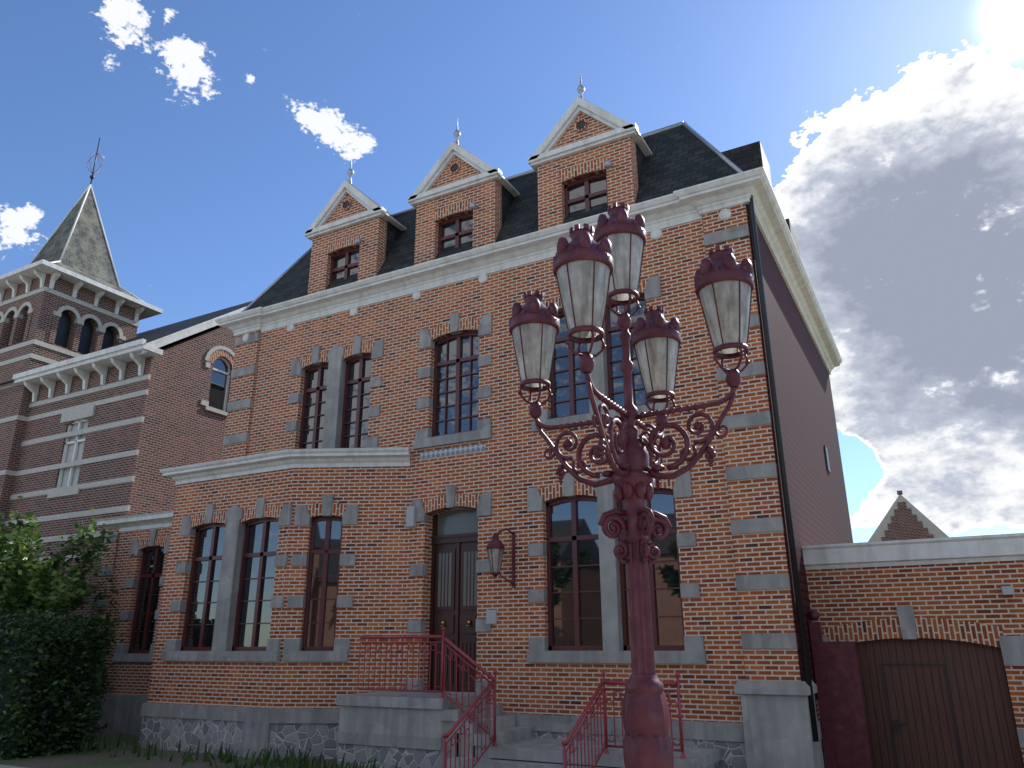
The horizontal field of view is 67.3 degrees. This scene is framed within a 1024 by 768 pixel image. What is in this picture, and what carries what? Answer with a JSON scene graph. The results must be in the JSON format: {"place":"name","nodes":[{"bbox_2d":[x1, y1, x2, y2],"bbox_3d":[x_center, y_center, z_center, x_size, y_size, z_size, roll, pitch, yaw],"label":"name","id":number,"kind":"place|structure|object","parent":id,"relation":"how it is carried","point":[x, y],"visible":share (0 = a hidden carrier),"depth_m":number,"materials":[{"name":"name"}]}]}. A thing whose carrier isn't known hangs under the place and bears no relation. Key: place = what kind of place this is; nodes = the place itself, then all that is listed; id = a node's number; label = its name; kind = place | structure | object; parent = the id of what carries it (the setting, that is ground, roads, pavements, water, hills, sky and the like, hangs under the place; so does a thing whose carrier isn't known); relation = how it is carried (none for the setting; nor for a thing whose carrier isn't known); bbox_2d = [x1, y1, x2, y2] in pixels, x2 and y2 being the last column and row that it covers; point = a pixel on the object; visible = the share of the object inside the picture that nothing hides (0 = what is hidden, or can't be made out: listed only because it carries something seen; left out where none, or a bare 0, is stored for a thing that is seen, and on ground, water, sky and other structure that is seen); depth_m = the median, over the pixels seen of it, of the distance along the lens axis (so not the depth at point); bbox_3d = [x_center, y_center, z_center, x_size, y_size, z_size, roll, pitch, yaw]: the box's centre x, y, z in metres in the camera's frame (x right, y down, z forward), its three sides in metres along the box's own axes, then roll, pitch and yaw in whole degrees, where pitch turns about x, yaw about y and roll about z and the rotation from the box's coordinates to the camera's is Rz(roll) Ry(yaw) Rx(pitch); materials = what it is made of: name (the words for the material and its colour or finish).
{"place":"outdoors","nodes":[
{"label":"outdoors","id":0,"kind":"place"},
{"bbox_2d":[0,274,139,528],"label":"tower","id":1,"kind":"structure","parent":0,"point":[15,400],"depth_m":26.28,"materials":[{"name":"brown brick"}]},
{"bbox_2d":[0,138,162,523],"bbox_3d":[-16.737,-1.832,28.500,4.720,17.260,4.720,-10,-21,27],"label":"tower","id":2,"kind":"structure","parent":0,"point":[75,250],"depth_m":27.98,"materials":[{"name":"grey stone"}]},
{"bbox_2d":[0,301,251,562],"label":"stone trim","id":3,"kind":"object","parent":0,"point":[139,348],"visible":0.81,"depth_m":23.72,"materials":[{"name":"white stone"}]},
{"bbox_2d":[0,731,337,767],"bbox_3d":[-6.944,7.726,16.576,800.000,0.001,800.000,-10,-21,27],"label":"ground","id":4,"kind":"structure","parent":0,"point":[92,758],"depth_m":14.01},
{"bbox_2d":[0,600,117,759],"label":"hedge","id":5,"kind":"object","parent":4,"relation":"on","point":[47,682],"visible":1,"depth_m":15.02,"materials":[{"name":"green plant"}]},
{"bbox_2d":[0,495,119,636],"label":"tree sapling","id":6,"kind":"object","parent":4,"relation":"on","point":[24,585],"visible":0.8,"depth_m":18.55,"materials":[{"name":"green plant"}]},
{"bbox_2d":[4,325,236,635],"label":"neighbouring building","id":7,"kind":"structure","parent":4,"relation":"on","point":[180,425],"depth_m":23.14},
{"bbox_2d":[65,733,399,767],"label":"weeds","id":8,"kind":"object","parent":4,"relation":"on","point":[304,762],"visible":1,"depth_m":13.45,"materials":[{"name":"green plant"}]},
{"bbox_2d":[336,691,721,767],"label":"stairs","id":9,"kind":"structure","parent":4,"relation":"on","point":[387,729],"depth_m":12.43,"materials":[{"name":"grey stone"}]},
{"bbox_2d":[357,627,685,767],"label":"railings","id":10,"kind":"object","parent":9,"relation":"on","point":[565,743],"visible":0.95,"depth_m":11.39,"materials":[{"name":"red metal"}]},
{"bbox_2d":[341,72,830,741],"bbox_3d":[-0.998,1.603,20.924,17.900,13.060,11.600,-10,-21,27],"label":"door and metalwork","id":11,"kind":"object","parent":4,"relation":"on","point":[453,572],"visible":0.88,"depth_m":14.65,"materials":[{"name":"metal"}]},
{"bbox_2d":[84,554,132,731],"bbox_3d":[-10.344,6.501,19.491,1.420,4.302,0.237,-10,-21,27],"label":"ivy","id":12,"kind":"object","parent":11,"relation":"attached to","point":[104,636],"visible":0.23,"depth_m":19.47,"materials":[{"name":"green plant"}]},
{"bbox_2d":[345,179,403,259],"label":"house dormer roof","id":13,"kind":"structure","parent":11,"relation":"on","point":[393,232],"depth_m":18.68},
{"bbox_2d":[453,141,513,224],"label":"house dormer roof","id":14,"kind":"structure","parent":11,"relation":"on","point":[507,197],"depth_m":17.20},
{"bbox_2d":[486,528,514,586],"bbox_3d":[-0.226,3.134,13.929,0.367,1.048,0.510,-10,-21,27],"label":"wall lantern","id":15,"kind":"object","parent":11,"relation":"attached to","point":[495,547],"depth_m":13.84,"materials":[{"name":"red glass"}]},
{"bbox_2d":[584,99,647,184],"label":"house dormer roof","id":16,"kind":"structure","parent":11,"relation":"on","point":[640,158],"depth_m":15.76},
{"bbox_2d":[509,202,754,767],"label":"lamp post","id":17,"kind":"object","parent":4,"relation":"on","point":[629,451],"depth_m":6.28,"materials":[{"name":"red metal"}]},
{"bbox_2d":[868,490,948,541],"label":"distant house","id":18,"kind":"structure","parent":4,"relation":"on","point":[904,519],"depth_m":37.79,"materials":[{"name":"brown brick"}]},
{"bbox_2d":[802,533,1023,767],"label":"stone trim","id":19,"kind":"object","parent":4,"relation":"on","point":[906,690],"visible":0.91,"depth_m":11.80,"materials":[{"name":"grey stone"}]},
{"bbox_2d":[84,96,841,767],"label":"trim","id":20,"kind":"structure","parent":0,"point":[776,724],"depth_m":15.57,"materials":[{"name":"grey stone"}]},
{"bbox_2d":[96,527,170,695],"bbox_3d":[-7.711,6.270,20.826,4.750,4.400,4.500,-10,-21,27],"label":"house annex","id":21,"kind":"object","parent":20,"relation":"attached to","point":[129,678],"visible":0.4,"depth_m":19.45,"materials":[{"name":"orange brick"}]},
{"bbox_2d":[147,466,409,708],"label":"brick wall","id":22,"kind":"structure","parent":20,"relation":"attached to","point":[372,579],"depth_m":15.35,"materials":[{"name":"orange brick"}]},
{"bbox_2d":[308,193,386,294],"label":"dormer wall","id":23,"kind":"structure","parent":20,"relation":"attached to","point":[372,249],"depth_m":18.69,"materials":[{"name":"brick"}]},
{"bbox_2d":[128,173,684,652],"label":"windows","id":24,"kind":"structure","parent":20,"relation":"attached to","point":[456,361],"depth_m":15.72,"materials":[{"name":"brown wood"}]},
{"bbox_2d":[138,158,675,549],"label":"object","id":25,"kind":"structure","parent":20,"relation":"attached to","point":[550,492],"depth_m":15.95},
{"bbox_2d":[91,203,800,680],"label":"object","id":26,"kind":"object","parent":20,"relation":"attached to","point":[763,609],"visible":0.48,"depth_m":12.38,"materials":[{"name":"grey stone"}]},
{"bbox_2d":[414,156,501,264],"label":"dormer wall","id":27,"kind":"structure","parent":20,"relation":"attached to","point":[487,216],"depth_m":17.26,"materials":[{"name":"brick"}]},
{"bbox_2d":[138,702,825,767],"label":"stone foundation","id":28,"kind":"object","parent":20,"relation":"attached to","point":[171,726],"depth_m":14.28,"materials":[{"name":"grey stone"}]},
{"bbox_2d":[246,125,736,310],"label":"house roof","id":29,"kind":"structure","parent":20,"relation":"attached to","point":[681,157],"depth_m":16.45,"materials":[{"name":"black tile"}]},
{"bbox_2d":[241,121,742,311],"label":"house roof trim","id":30,"kind":"structure","parent":20,"relation":"attached to","point":[713,149],"depth_m":16.75,"materials":[{"name":"grey metal"}]},
{"bbox_2d":[537,112,638,230],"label":"dormer wall","id":31,"kind":"structure","parent":20,"relation":"attached to","point":[622,176],"depth_m":15.86,"materials":[{"name":"brick"}]},
{"bbox_2d":[721,141,799,254],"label":"house chimneys","id":32,"kind":"object","parent":20,"relation":"attached to","point":[747,157],"visible":0.18,"depth_m":16.93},
{"bbox_2d":[746,204,852,699],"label":"wall","id":33,"kind":"structure","parent":20,"relation":"attached to","point":[818,503],"depth_m":15.39,"materials":[{"name":"paint"}]},
{"bbox_2d":[0,0,1023,542],"label":"sky","id":34,"kind":"structure","parent":0,"point":[890,133],"materials":[{"name":"blue"}]},
{"bbox_2d":[247,209,819,722],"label":"wall","id":35,"kind":"structure","parent":0,"point":[509,465],"depth_m":14.31,"materials":[{"name":"orange brick"}]},
{"bbox_2d":[806,560,1023,762],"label":"garage wall","id":36,"kind":"structure","parent":0,"point":[970,592],"depth_m":12.05,"materials":[{"name":"brick"}]}
]}

